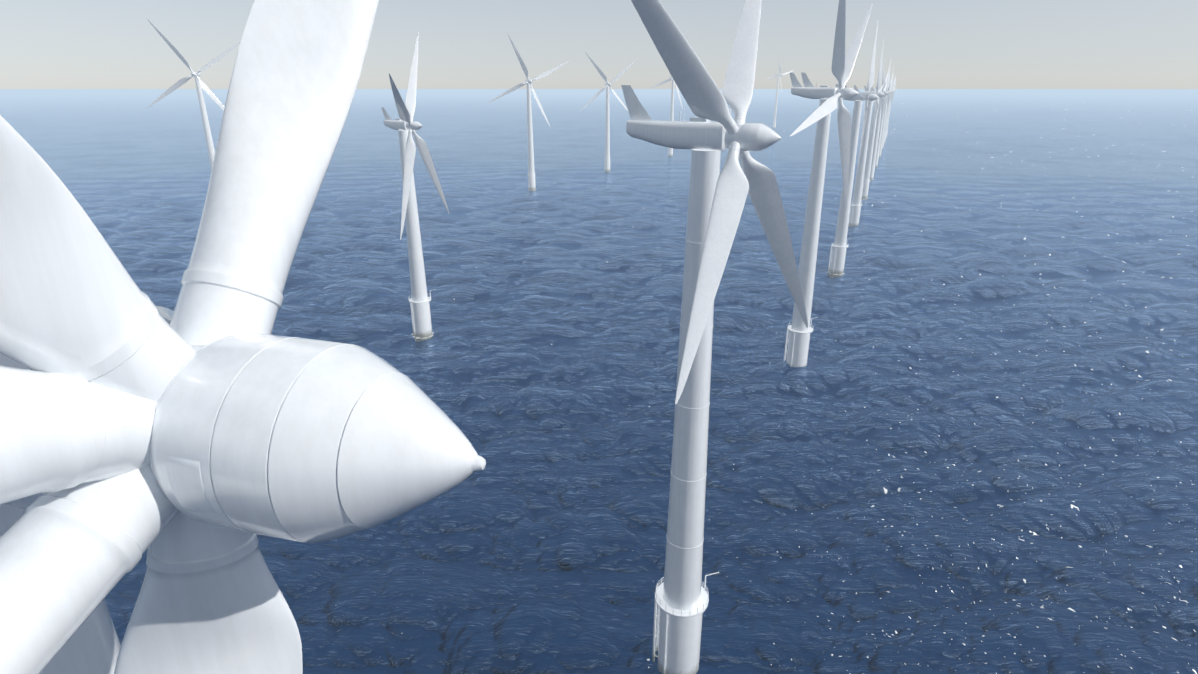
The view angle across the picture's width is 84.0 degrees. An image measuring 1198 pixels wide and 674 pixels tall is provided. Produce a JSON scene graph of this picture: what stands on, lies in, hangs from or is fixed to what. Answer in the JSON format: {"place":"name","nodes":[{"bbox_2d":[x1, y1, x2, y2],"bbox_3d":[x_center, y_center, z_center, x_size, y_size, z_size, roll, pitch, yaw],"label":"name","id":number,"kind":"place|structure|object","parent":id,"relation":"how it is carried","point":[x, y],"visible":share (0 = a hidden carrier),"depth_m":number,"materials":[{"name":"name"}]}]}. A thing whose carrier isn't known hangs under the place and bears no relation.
{"place":"outdoors","nodes":[
{"label":"outdoors","id":0,"kind":"place"},
{"bbox_2d":[0,89,1197,673],"bbox_3d":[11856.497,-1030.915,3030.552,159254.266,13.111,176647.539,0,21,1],"label":"sea","id":1,"kind":"structure","parent":0,"point":[964,441],"depth_m":239.81,"materials":[{"name":"liquid"}]},
{"bbox_2d":[146,18,240,170],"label":"turbine","id":2,"kind":"object","parent":1,"relation":"in","point":[200,84],"visible":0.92,"depth_m":564.24,"materials":[{"name":"paint"}]},
{"bbox_2d":[0,0,485,673],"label":"turbine","id":3,"kind":"object","parent":1,"relation":"in","point":[202,434],"visible":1,"depth_m":9.93,"materials":[{"name":"paint"}]},
{"bbox_2d":[382,32,448,341],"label":"turbine","id":4,"kind":"object","parent":1,"relation":"in","point":[405,125],"visible":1,"depth_m":255.16,"materials":[{"name":"paint"}]},
{"bbox_2d":[488,33,570,190],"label":"turbine","id":5,"kind":"object","parent":1,"relation":"in","point":[531,175],"visible":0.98,"depth_m":641.82,"materials":[{"name":"paint"}]},
{"bbox_2d":[582,52,636,171],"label":"turbine","id":6,"kind":"object","parent":1,"relation":"in","point":[607,158],"visible":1,"depth_m":791.86,"materials":[{"name":"paint"}]},
{"bbox_2d":[647,75,682,155],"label":"turbine","id":7,"kind":"object","parent":1,"relation":"in","point":[670,151],"visible":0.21,"depth_m":977.65,"materials":[{"name":"paint"}]},
{"bbox_2d":[621,0,807,673],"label":"turbine","id":8,"kind":"object","parent":1,"relation":"in","point":[716,200],"visible":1,"depth_m":89.17,"materials":[{"name":"paint"}]},
{"bbox_2d":[766,58,793,127],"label":"turbine","id":9,"kind":"object","parent":1,"relation":"in","point":[775,110],"visible":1,"depth_m":1677.84,"materials":[{"name":"paint"}]},
{"bbox_2d":[784,0,872,366],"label":"turbine","id":10,"kind":"object","parent":1,"relation":"in","point":[798,341],"visible":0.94,"depth_m":213.29,"materials":[{"name":"paint"}]},
{"bbox_2d":[827,24,878,277],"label":"turbine","id":11,"kind":"object","parent":1,"relation":"in","point":[837,258],"visible":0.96,"depth_m":347.94,"materials":[{"name":"paint"}]},
{"bbox_2d":[848,38,884,226],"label":"turbine","id":12,"kind":"object","parent":1,"relation":"in","point":[855,210],"visible":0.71,"depth_m":476.42,"materials":[{"name":"paint"}]},
{"bbox_2d":[861,58,889,198],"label":"turbine","id":13,"kind":"object","parent":1,"relation":"in","point":[866,181],"visible":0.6,"depth_m":601.26,"materials":[{"name":"paint"}]},
{"bbox_2d":[870,61,891,179],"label":"turbine","id":14,"kind":"object","parent":1,"relation":"in","point":[873,165],"visible":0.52,"depth_m":725.92,"materials":[{"name":"paint"}]},
{"bbox_2d":[875,75,892,166],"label":"turbine","id":15,"kind":"object","parent":1,"relation":"in","point":[880,133],"visible":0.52,"depth_m":853.78,"materials":[{"name":"paint"}]},
{"bbox_2d":[879,68,893,156],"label":"turbine","id":16,"kind":"object","parent":1,"relation":"in","point":[880,150],"visible":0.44,"depth_m":977.24,"materials":[{"name":"paint"}]},
{"bbox_2d":[882,80,894,148],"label":"turbine","id":17,"kind":"object","parent":1,"relation":"in","point":[886,117],"visible":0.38,"depth_m":1105.66,"materials":[{"name":"paint"}]},
{"bbox_2d":[884,81,895,142],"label":"turbine","id":18,"kind":"object","parent":1,"relation":"in","point":[888,113],"visible":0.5,"depth_m":1230.71,"materials":[{"name":"paint"}]},
{"bbox_2d":[886,77,896,137],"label":"turbine","id":19,"kind":"object","parent":1,"relation":"in","point":[889,109],"visible":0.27,"depth_m":1354.97,"materials":[{"name":"paint"}]},
{"bbox_2d":[0,0,1197,88],"label":"sky","id":20,"kind":"structure","parent":0,"point":[45,44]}
]}

